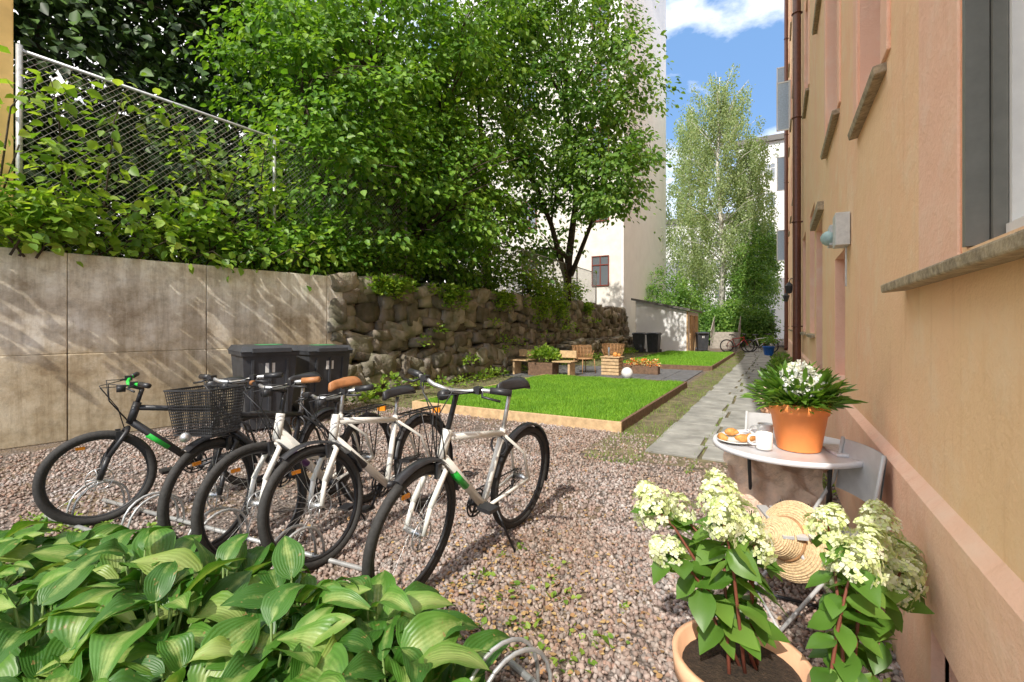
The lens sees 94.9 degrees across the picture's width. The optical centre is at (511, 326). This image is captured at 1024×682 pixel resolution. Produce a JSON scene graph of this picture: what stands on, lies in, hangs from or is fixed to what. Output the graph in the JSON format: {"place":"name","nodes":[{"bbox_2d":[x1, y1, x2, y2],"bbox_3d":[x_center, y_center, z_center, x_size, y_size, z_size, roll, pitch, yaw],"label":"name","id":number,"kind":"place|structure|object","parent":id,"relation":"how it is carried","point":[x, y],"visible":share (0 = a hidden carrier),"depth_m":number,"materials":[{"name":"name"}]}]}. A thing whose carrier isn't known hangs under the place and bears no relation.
{"place":"outdoors","nodes":[
{"label":"outdoors","id":0,"kind":"place"},
{"bbox_2d":[13,0,783,282],"label":"sky","id":1,"kind":"structure","parent":0,"point":[704,37],"materials":[{"name":"blue"}]},
{"bbox_2d":[0,339,904,681],"bbox_3d":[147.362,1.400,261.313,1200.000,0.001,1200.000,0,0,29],"label":"ground","id":2,"kind":"structure","parent":0,"point":[22,451],"depth_m":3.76,"materials":[{"name":"brown gravel"}]},
{"bbox_2d":[0,0,16,244],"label":"yellow house","id":3,"kind":"structure","parent":2,"relation":"on","point":[6,35],"depth_m":5.62,"materials":[{"name":"paint"}]},
{"bbox_2d":[0,571,47,611],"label":"hosta plant","id":4,"kind":"object","parent":2,"relation":"on","point":[21,590],"visible":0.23,"depth_m":1.83,"materials":[{"name":"green plant"}]},
{"bbox_2d":[0,517,82,580],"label":"hosta plant","id":5,"kind":"object","parent":2,"relation":"on","point":[36,531],"visible":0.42,"depth_m":2.55,"materials":[{"name":"green plant"}]},
{"bbox_2d":[0,535,94,609],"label":"hosta plant","id":6,"kind":"object","parent":2,"relation":"on","point":[29,565],"visible":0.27,"depth_m":2.25,"materials":[{"name":"green plant"}]},
{"bbox_2d":[0,647,131,681],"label":"hosta plant","id":7,"kind":"object","parent":2,"relation":"on","point":[76,666],"visible":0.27,"depth_m":1.42,"materials":[{"name":"green plant"}]},
{"bbox_2d":[0,522,134,584],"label":"hosta plant","id":8,"kind":"object","parent":2,"relation":"on","point":[91,538],"visible":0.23,"depth_m":2.51,"materials":[{"name":"green plant"}]},
{"bbox_2d":[22,528,145,644],"bbox_3d":[-1.960,1.222,2.251,0.893,0.394,0.894,0,0,29],"label":"hosta plant","id":9,"kind":"object","parent":2,"relation":"on","point":[61,555],"visible":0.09,"depth_m":2.29,"materials":[{"name":"green plant"}]},
{"bbox_2d":[0,554,172,676],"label":"hosta plant","id":10,"kind":"object","parent":2,"relation":"on","point":[58,586],"visible":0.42,"depth_m":1.74,"materials":[{"name":"green plant"}]},
{"bbox_2d":[0,586,185,681],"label":"hosta plant","id":11,"kind":"object","parent":2,"relation":"on","point":[62,635],"visible":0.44,"depth_m":1.52,"materials":[{"name":"green plant"}]},
{"bbox_2d":[26,525,233,629],"bbox_3d":[-1.615,1.141,2.026,0.834,0.529,0.784,0,0,29],"label":"hosta plant","id":12,"kind":"object","parent":2,"relation":"on","point":[116,558],"visible":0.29,"depth_m":2.09,"materials":[{"name":"green plant"}]},
{"bbox_2d":[20,558,269,681],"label":"hosta plant","id":13,"kind":"object","parent":2,"relation":"on","point":[107,651],"visible":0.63,"depth_m":1.63,"materials":[{"name":"green plant"}]},
{"bbox_2d":[32,372,291,525],"bbox_3d":[-2.558,0.882,3.700,0.643,1.054,1.667,0,0,29],"label":"mountain bicycle","id":14,"kind":"object","parent":2,"relation":"on","point":[47,507],"visible":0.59,"depth_m":3.36,"materials":[{"name":"black metal"}]},
{"bbox_2d":[0,247,342,449],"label":"concrete retaining wall","id":15,"kind":"structure","parent":2,"relation":"on","point":[74,335],"depth_m":6.14,"materials":[{"name":"grey concrete"}]},
{"bbox_2d":[0,163,119,267],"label":"shrub","id":16,"kind":"object","parent":15,"relation":"on","point":[17,223],"visible":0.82,"depth_m":5.44,"materials":[{"name":"green plant"}]},
{"bbox_2d":[0,45,177,253],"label":"shrub","id":17,"kind":"object","parent":15,"relation":"on","point":[55,86],"visible":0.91,"depth_m":5.65,"materials":[{"name":"green plant"}]},
{"bbox_2d":[0,192,337,281],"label":"shrub","id":18,"kind":"object","parent":15,"relation":"on","point":[171,238],"visible":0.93,"depth_m":6.27,"materials":[{"name":"green plant"}]},
{"bbox_2d":[16,43,406,275],"bbox_3d":[-4.232,-2.105,8.374,0.064,2.610,6.446,0,0,33],"label":"chain link fence","id":19,"kind":"object","parent":15,"relation":"on","point":[20,51],"visible":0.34,"depth_m":6.84,"materials":[{"name":"grey metal"}]},
{"bbox_2d":[118,88,305,269],"bbox_3d":[-4.531,-2.127,7.363,1.459,2.667,2.534,0,0,29],"label":"shrub","id":20,"kind":"object","parent":15,"relation":"on","point":[196,207],"visible":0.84,"depth_m":7.23,"materials":[{"name":"green plant"}]},
{"bbox_2d":[108,616,288,681],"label":"hosta plant","id":21,"kind":"object","parent":2,"relation":"on","point":[241,634],"visible":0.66,"depth_m":1.46,"materials":[{"name":"green plant"}]},
{"bbox_2d":[43,479,361,603],"bbox_3d":[-2.103,1.253,3.022,2.612,0.262,0.378,0,0,24],"label":"bike rack","id":22,"kind":"object","parent":2,"relation":"on","point":[255,540],"visible":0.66,"depth_m":3.06,"materials":[{"name":"silver metal"}]},
{"bbox_2d":[115,533,315,644],"bbox_3d":[-1.223,1.158,1.950,0.812,0.496,0.848,0,0,7],"label":"hosta plant","id":23,"kind":"object","parent":2,"relation":"on","point":[257,559],"visible":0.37,"depth_m":1.97,"materials":[{"name":"green plant"}]},
{"bbox_2d":[157,372,360,551],"bbox_3d":[-1.675,0.844,3.418,0.648,1.087,1.726,0,0,29],"label":"basket bicycle","id":24,"kind":"object","parent":2,"relation":"on","point":[235,438],"visible":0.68,"depth_m":2.95,"materials":[{"name":"black metal"}]},
{"bbox_2d":[159,583,391,681],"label":"hosta plant","id":25,"kind":"object","parent":2,"relation":"on","point":[277,603],"visible":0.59,"depth_m":1.51,"materials":[{"name":"green plant"}]},
{"bbox_2d":[185,536,392,681],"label":"hosta plant","id":26,"kind":"object","parent":2,"relation":"on","point":[288,556],"visible":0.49,"depth_m":1.79,"materials":[{"name":"green plant"}]},
{"bbox_2d":[191,376,392,554],"bbox_3d":[-1.317,0.845,3.239,0.669,1.085,1.721,0,0,29],"label":"white city bicycle","id":27,"kind":"object","parent":2,"relation":"on","point":[284,438],"visible":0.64,"depth_m":2.93,"materials":[{"name":"paint"}]},
{"bbox_2d":[253,643,378,681],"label":"hosta plant","id":28,"kind":"object","parent":2,"relation":"on","point":[297,667],"visible":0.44,"depth_m":1.44,"materials":[{"name":"green plant"}]},
{"bbox_2d":[257,384,452,571],"bbox_3d":[-0.961,0.867,3.252,0.665,1.041,1.754,0,0,29],"label":"city bicycle","id":29,"kind":"object","parent":2,"relation":"on","point":[351,460],"visible":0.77,"depth_m":2.94,"materials":[{"name":"white paint"}]},
{"bbox_2d":[273,570,463,671],"bbox_3d":[-0.527,1.202,1.774,0.821,0.444,0.887,0,0,13],"label":"hosta plant","id":30,"kind":"object","parent":2,"relation":"on","point":[387,597],"visible":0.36,"depth_m":1.85,"materials":[{"name":"green plant"}]},
{"bbox_2d":[277,609,491,681],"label":"hosta plant","id":31,"kind":"object","parent":2,"relation":"on","point":[432,635],"visible":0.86,"depth_m":1.60,"materials":[{"name":"green plant"}]},
{"bbox_2d":[380,629,509,681],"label":"hosta plant","id":32,"kind":"object","parent":2,"relation":"on","point":[488,639],"visible":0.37,"depth_m":1.65,"materials":[{"name":"green plant"}]},
{"bbox_2d":[362,368,549,590],"bbox_3d":[-0.155,0.826,2.798,0.666,1.173,1.764,0,0,29],"label":"white hybrid bicycle","id":33,"kind":"object","parent":2,"relation":"on","point":[443,468],"visible":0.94,"depth_m":2.59,"materials":[{"name":"paint"}]},
{"bbox_2d":[19,476,892,681],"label":"weeds","id":34,"kind":"object","parent":2,"relation":"on","point":[540,644],"visible":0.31,"depth_m":2.30,"materials":[{"name":"green plant"}]},
{"bbox_2d":[349,294,592,363],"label":"stone wall","id":35,"kind":"structure","parent":2,"relation":"on","point":[419,348],"depth_m":10.92,"materials":[{"name":"stone"}]},
{"bbox_2d":[327,272,632,401],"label":"stone retaining wall","id":36,"kind":"structure","parent":2,"relation":"on","point":[385,325],"depth_m":11.29,"materials":[{"name":"grey stone"}]},
{"bbox_2d":[364,272,594,328],"bbox_3d":[0.408,-0.509,15.013,0.504,1.206,13.616,0,0,28],"label":"hanging ivy","id":37,"kind":"object","parent":36,"relation":"attached to","point":[386,284],"visible":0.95,"depth_m":11.62,"materials":[{"name":"green plant"}]},
{"bbox_2d":[481,238,596,303],"bbox_3d":[1.608,-1.680,18.323,0.064,1.960,10.566,0,0,28],"label":"chain link fence","id":38,"kind":"object","parent":36,"relation":"on","point":[576,279],"visible":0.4,"depth_m":18.31,"materials":[{"name":"grey metal"}]},
{"bbox_2d":[469,637,552,681],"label":"bike rack","id":39,"kind":"object","parent":2,"relation":"on","point":[519,670],"visible":0.93,"depth_m":1.70,"materials":[{"name":"silver metal"}]},
{"bbox_2d":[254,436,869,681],"bbox_3d":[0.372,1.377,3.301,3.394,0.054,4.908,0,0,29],"label":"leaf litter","id":40,"kind":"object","parent":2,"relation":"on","point":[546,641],"visible":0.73,"depth_m":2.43,"materials":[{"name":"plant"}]},
{"bbox_2d":[631,298,701,351],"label":"garden shed","id":41,"kind":"structure","parent":2,"relation":"on","point":[677,328],"depth_m":25.58,"materials":[{"name":"paint"}]},
{"bbox_2d":[644,259,702,321],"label":"bush","id":42,"kind":"object","parent":2,"relation":"on","point":[681,294],"visible":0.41,"depth_m":34.53,"materials":[{"name":"green plant"}]},
{"bbox_2d":[666,103,730,304],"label":"birch tree","id":43,"kind":"object","parent":2,"relation":"on","point":[679,151],"visible":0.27,"depth_m":45.05,"materials":[{"name":"green plant"}]},
{"bbox_2d":[671,285,727,331],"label":"bush","id":44,"kind":"object","parent":2,"relation":"on","point":[703,307],"visible":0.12,"depth_m":35.92,"materials":[{"name":"green plant"}]},
{"bbox_2d":[695,332,709,350],"bbox_3d":[10.783,0.862,26.670,0.668,1.076,0.974,0,0,12],"label":"wheelie bin","id":45,"kind":"object","parent":2,"relation":"on","point":[702,339],"visible":1,"depth_m":26.34,"materials":[{"name":"plastic"}]},
{"bbox_2d":[698,301,735,344],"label":"bush","id":46,"kind":"object","parent":2,"relation":"on","point":[704,327],"visible":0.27,"depth_m":34.39,"materials":[{"name":"green plant"}]},
{"bbox_2d":[661,63,779,306],"bbox_3d":[17.175,-10.033,39.376,9.653,22.890,10.408,0,0,29],"label":"birch tree","id":47,"kind":"object","parent":2,"relation":"on","point":[723,124],"visible":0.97,"depth_m":38.67,"materials":[{"name":"green plant"}]},
{"bbox_2d":[631,467,811,681],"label":"potted hydrangea","id":48,"kind":"object","parent":2,"relation":"on","point":[730,642],"visible":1,"depth_m":1.48,"materials":[{"name":"plant"}]},
{"bbox_2d":[680,264,762,317],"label":"bush","id":49,"kind":"object","parent":2,"relation":"on","point":[696,287],"visible":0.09,"depth_m":41.63,"materials":[{"name":"green plant"}]},
{"bbox_2d":[704,298,769,345],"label":"bush","id":50,"kind":"object","parent":2,"relation":"on","point":[737,309],"visible":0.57,"depth_m":32.54,"materials":[{"name":"green plant"}]},
{"bbox_2d":[711,131,783,310],"bbox_3d":[20.175,-7.489,40.302,6.269,17.808,6.095,0,0,29],"label":"birch tree","id":51,"kind":"object","parent":2,"relation":"on","point":[758,187],"visible":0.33,"depth_m":39.48,"materials":[{"name":"green plant"}]},
{"bbox_2d":[722,231,783,332],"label":"bush","id":52,"kind":"object","parent":2,"relation":"on","point":[758,297],"visible":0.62,"depth_m":35.91,"materials":[{"name":"green plant"}]},
{"bbox_2d":[730,222,783,298],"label":"bush","id":53,"kind":"object","parent":2,"relation":"on","point":[770,256],"visible":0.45,"depth_m":37.26,"materials":[{"name":"green plant"}]},
{"bbox_2d":[734,303,783,346],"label":"bush","id":54,"kind":"object","parent":2,"relation":"on","point":[766,322],"visible":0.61,"depth_m":32.01,"materials":[{"name":"green plant"}]},
{"bbox_2d":[744,411,812,507],"bbox_3d":[1.586,0.982,2.845,0.398,0.847,0.488,0,0,35],"label":"bistro chair","id":55,"kind":"object","parent":2,"relation":"on","point":[752,418],"visible":0.06,"depth_m":3.10,"materials":[{"name":"metal"}]},
{"bbox_2d":[720,451,827,517],"bbox_3d":[1.510,0.929,2.718,0.540,0.384,0.382,0,0,29],"label":"knitted blanket","id":56,"kind":"object","parent":55,"relation":"on","point":[772,484],"visible":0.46,"depth_m":2.62,"materials":[{"name":"beige fabric"}]},
{"bbox_2d":[713,429,862,607],"bbox_3d":[1.517,1.016,2.589,0.760,0.737,0.760,0,0,29],"label":"bistro table","id":57,"kind":"object","parent":2,"relation":"on","point":[822,459],"visible":0.37,"depth_m":2.38,"materials":[{"name":"metal"}]},
{"bbox_2d":[717,428,755,443],"bbox_3d":[1.260,0.618,2.642,0.200,0.061,0.200,0,0,29],"label":"pastry plate","id":58,"kind":"object","parent":57,"relation":"on","point":[732,436],"visible":0.88,"depth_m":2.62,"materials":[{"name":"orange food"}]},
{"bbox_2d":[747,431,772,450],"bbox_3d":[1.325,0.605,2.499,0.082,0.086,0.113,0,0,-33],"label":"coffee mug","id":59,"kind":"object","parent":57,"relation":"on","point":[764,440],"visible":1,"depth_m":2.46,"materials":[{"name":"white ceramic"}]},
{"bbox_2d":[750,422,772,433],"bbox_3d":[1.452,0.605,2.725,0.082,0.086,0.113,0,0,-33],"label":"coffee mug","id":60,"kind":"object","parent":57,"relation":"on","point":[764,426],"visible":0.45,"depth_m":2.69,"materials":[{"name":"white ceramic"}]},
{"bbox_2d":[739,359,867,452],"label":"flowering pot plant","id":61,"kind":"object","parent":57,"relation":"on","point":[798,403],"visible":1,"depth_m":2.40,"materials":[{"name":"green plant"}]},
{"bbox_2d":[822,444,848,456],"bbox_3d":[1.725,0.646,2.448,0.150,0.012,0.220,0,0,12],"label":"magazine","id":62,"kind":"object","parent":57,"relation":"on","point":[832,448],"visible":0.29,"depth_m":2.44,"materials":[{"name":"paper"}]},
{"bbox_2d":[754,436,886,632],"bbox_3d":[1.447,0.982,2.251,0.488,0.847,0.398,0,0,11],"label":"bistro chair","id":63,"kind":"object","parent":2,"relation":"on","point":[865,483],"visible":0.38,"depth_m":2.22,"materials":[{"name":"metal"}]},
{"bbox_2d":[760,500,827,582],"bbox_3d":[1.315,1.007,2.201,0.291,0.340,0.275,0,0,29],"label":"straw hat","id":64,"kind":"object","parent":63,"relation":"on","point":[786,517],"visible":0.66,"depth_m":2.13,"materials":[{"name":"wicker"}]},
{"bbox_2d":[803,499,934,681],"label":"potted hydrangea","id":65,"kind":"object","parent":2,"relation":"on","point":[861,579],"visible":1,"depth_m":1.43,"materials":[{"name":"plant"}]},
{"bbox_2d":[786,338,1023,681],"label":"plinth","id":66,"kind":"structure","parent":2,"relation":"on","point":[971,629],"depth_m":1.41,"materials":[{"name":"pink paint"}]},
{"bbox_2d":[412,374,686,432],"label":"lawn","id":67,"kind":"structure","parent":0,"point":[619,404],"depth_m":7.85,"materials":[{"name":"plant"}]},
{"bbox_2d":[290,347,826,488],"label":"dirt verge","id":68,"kind":"structure","parent":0,"point":[652,417],"depth_m":8.19,"materials":[{"name":"brown soil"}]},
{"bbox_2d":[227,344,299,429],"bbox_3d":[-3.436,0.824,6.484,0.715,1.151,1.043,0,0,-41],"label":"wheelie bin","id":69,"kind":"object","parent":68,"relation":"on","point":[247,360],"visible":0.77,"depth_m":6.18,"materials":[{"name":"plastic"}]},
{"bbox_2d":[291,344,353,417],"bbox_3d":[-2.978,0.841,7.197,1.013,1.119,0.695,0,0,41],"label":"wheelie bin","id":70,"kind":"object","parent":68,"relation":"on","point":[328,363],"visible":0.62,"depth_m":6.91,"materials":[{"name":"plastic"}]},
{"bbox_2d":[345,311,637,402],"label":"wall weeds","id":71,"kind":"object","parent":68,"relation":"on","point":[370,395],"depth_m":11.60,"materials":[{"name":"green plant"}]},
{"bbox_2d":[632,332,645,351],"bbox_3d":[6.764,0.865,25.034,0.668,1.070,0.974,0,0,19],"label":"wheelie bin","id":72,"kind":"object","parent":68,"relation":"on","point":[638,341],"visible":0.88,"depth_m":24.71,"materials":[{"name":"plastic"}]},
{"bbox_2d":[646,332,661,351],"bbox_3d":[7.471,0.865,24.750,0.668,1.070,0.974,0,0,29],"label":"wheelie bin","id":73,"kind":"object","parent":68,"relation":"on","point":[653,341],"visible":0.96,"depth_m":24.46,"materials":[{"name":"plastic"}]},
{"bbox_2d":[758,360,782,376],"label":"potted plant","id":74,"kind":"object","parent":68,"relation":"on","point":[775,364],"visible":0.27,"depth_m":9.19,"materials":[{"name":"green plant"}]},
{"bbox_2d":[767,352,791,365],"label":"potted plant","id":75,"kind":"object","parent":68,"relation":"on","point":[776,359],"visible":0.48,"depth_m":11.70,"materials":[{"name":"green plant"}]},
{"bbox_2d":[452,0,665,336],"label":"white apartment house","id":76,"kind":"structure","parent":0,"point":[620,259],"depth_m":32.62,"materials":[{"name":"paint"}]},
{"bbox_2d":[502,364,702,381],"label":"patio paving","id":77,"kind":"structure","parent":0,"point":[675,374],"depth_m":13.42,"materials":[{"name":"stone"}]},
{"bbox_2d":[511,343,576,374],"bbox_3d":[0.888,0.915,13.280,1.850,0.929,0.672,0,0,29],"label":"planter bench","id":78,"kind":"object","parent":77,"relation":"on","point":[539,368],"visible":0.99,"depth_m":13.15,"materials":[{"name":"brown wood"}]},
{"bbox_2d":[572,345,595,373],"bbox_3d":[2.112,0.970,13.871,0.695,0.812,0.702,0,0,29],"label":"chair","id":79,"kind":"object","parent":77,"relation":"on","point":[582,358],"visible":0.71,"depth_m":14.09,"materials":[{"name":"brown wood"}]},
{"bbox_2d":[600,347,623,374],"bbox_3d":[2.864,0.984,13.425,0.560,0.768,0.500,0,0,29],"label":"crate table","id":80,"kind":"object","parent":77,"relation":"on","point":[611,365],"visible":0.98,"depth_m":13.27,"materials":[{"name":"brown wood"}]},
{"bbox_2d":[602,344,624,355],"bbox_3d":[3.227,0.970,14.999,0.727,0.812,0.641,0,0,29],"label":"wicker chair","id":81,"kind":"object","parent":77,"relation":"on","point":[613,346],"visible":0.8,"depth_m":15.19,"materials":[{"name":"brown wicker"}]},
{"bbox_2d":[621,367,632,377],"bbox_3d":[3.037,1.230,12.409,0.300,0.300,0.300,0,0,29],"label":"globe lamp","id":82,"kind":"object","parent":77,"relation":"on","point":[626,372],"visible":0.85,"depth_m":12.30,"materials":[{"name":"white glass"}]},
{"bbox_2d":[626,358,661,374],"bbox_3d":[3.828,1.140,13.685,1.049,0.480,0.496,0,0,29],"label":"flower box","id":83,"kind":"object","parent":77,"relation":"on","point":[644,368],"visible":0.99,"depth_m":13.56,"materials":[{"name":"brown wood"}]},
{"bbox_2d":[621,350,734,370],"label":"lawn","id":84,"kind":"structure","parent":0,"point":[695,360],"depth_m":17.70,"materials":[{"name":"plant"}]},
{"bbox_2d":[645,347,770,461],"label":"path","id":85,"kind":"structure","parent":0,"point":[689,431],"depth_m":7.19,"materials":[{"name":"grey stone"}]},
{"bbox_2d":[720,333,754,351],"bbox_3d":[12.001,0.880,25.047,1.651,1.024,0.706,0,0,29],"label":"parked bicycle","id":86,"kind":"object","parent":85,"relation":"on","point":[742,341],"visible":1,"depth_m":24.97,"materials":[{"name":"red paint"}]},
{"bbox_2d":[744,333,778,351],"bbox_3d":[13.245,0.880,24.925,1.680,1.024,0.648,0,0,63],"label":"parked bicycle","id":87,"kind":"object","parent":85,"relation":"on","point":[750,345],"visible":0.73,"depth_m":25.00,"materials":[{"name":"white paint"}]},
{"bbox_2d":[759,335,777,355],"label":"blue pot plant","id":88,"kind":"object","parent":85,"relation":"on","point":[768,350],"visible":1,"depth_m":22.24,"materials":[{"name":"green plant"}]},
{"bbox_2d":[666,133,783,338],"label":"pale apartment house","id":89,"kind":"structure","parent":0,"point":[775,139],"depth_m":53.26,"materials":[{"name":"paint"}]},
{"bbox_2d":[710,316,740,348],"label":"wall","id":90,"kind":"structure","parent":0,"point":[717,338],"depth_m":30.45,"materials":[{"name":"concrete"}]},
{"bbox_2d":[788,0,1023,681],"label":"walls","id":91,"kind":"structure","parent":0,"point":[934,372],"depth_m":2.06,"materials":[{"name":"orange paint"}]},
{"bbox_2d":[776,66,789,260],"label":"open casements","id":92,"kind":"object","parent":91,"relation":"attached to","point":[782,105],"visible":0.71,"depth_m":18.36,"materials":[{"name":"white paint"}]},
{"bbox_2d":[784,0,802,361],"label":"downpipes","id":93,"kind":"object","parent":91,"relation":"attached to","point":[796,222],"visible":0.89,"depth_m":9.89,"materials":[{"name":"brown metal"}]},
{"bbox_2d":[820,211,849,285],"bbox_3d":[2.505,-0.570,3.662,0.164,0.540,0.440,0,0,29],"label":"wall lamp","id":94,"kind":"object","parent":91,"relation":"attached to","point":[836,235],"visible":1,"depth_m":3.47,"materials":[{"name":"grey plastic"}]},
{"bbox_2d":[789,0,961,269],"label":"window surrounds","id":95,"kind":"object","parent":91,"relation":"attached to","point":[940,130],"visible":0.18,"depth_m":1.57,"materials":[{"name":"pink paint"}]},
{"bbox_2d":[788,0,1023,337],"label":"sills","id":96,"kind":"structure","parent":91,"relation":"attached to","point":[1007,249],"depth_m":1.59,"materials":[{"name":"stone"}]},
{"bbox_2d":[962,0,1023,246],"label":"window frames","id":97,"kind":"structure","parent":91,"relation":"attached to","point":[992,119],"depth_m":1.29,"materials":[{"name":"grey paint"}]},
{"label":"terrace ground","id":98,"kind":"structure","parent":0,"visible":0},
{"bbox_2d":[14,176,245,264],"bbox_3d":[-5.081,-1.277,6.598,1.335,1.248,2.595,0,0,29],"label":"shrub","id":99,"kind":"object","parent":98,"relation":"on","point":[139,238],"visible":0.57,"depth_m":6.44,"materials":[{"name":"green plant"}]},
{"bbox_2d":[157,198,331,290],"bbox_3d":[-4.113,-1.220,7.741,1.598,1.264,2.653,0,0,29],"label":"shrub","id":100,"kind":"object","parent":98,"relation":"on","point":[224,236],"visible":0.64,"depth_m":7.46,"materials":[{"name":"green plant"}]},
{"bbox_2d":[13,0,515,286],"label":"background trees","id":101,"kind":"object","parent":98,"relation":"on","point":[106,36],"visible":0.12,"depth_m":10.78,"materials":[{"name":"green plant"}]},
{"bbox_2d":[245,193,364,275],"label":"shrub","id":102,"kind":"object","parent":98,"relation":"on","point":[271,232],"visible":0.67,"depth_m":8.67,"materials":[{"name":"green plant"}]},
{"bbox_2d":[173,0,556,290],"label":"maple tree","id":103,"kind":"object","parent":98,"relation":"on","point":[327,81],"visible":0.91,"depth_m":10.16,"materials":[{"name":"green plant"}]},
{"bbox_2d":[313,225,433,285],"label":"shrub","id":104,"kind":"object","parent":98,"relation":"on","point":[359,268],"visible":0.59,"depth_m":9.99,"materials":[{"name":"green plant"}]},
{"bbox_2d":[433,248,522,293],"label":"shrub","id":105,"kind":"object","parent":98,"relation":"on","point":[493,279],"visible":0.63,"depth_m":13.43,"materials":[{"name":"green plant"}]},
{"bbox_2d":[376,0,685,300],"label":"elm tree","id":106,"kind":"object","parent":98,"relation":"on","point":[596,200],"visible":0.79,"depth_m":15.71,"materials":[{"name":"green plant"}]},
{"bbox_2d":[501,259,571,308],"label":"shrub","id":107,"kind":"object","parent":98,"relation":"on","point":[535,283],"visible":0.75,"depth_m":16.29,"materials":[{"name":"green plant"}]},
{"bbox_2d":[550,270,590,301],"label":"shrub","id":108,"kind":"object","parent":98,"relation":"on","point":[579,297],"visible":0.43,"depth_m":20.07,"materials":[{"name":"green plant"}]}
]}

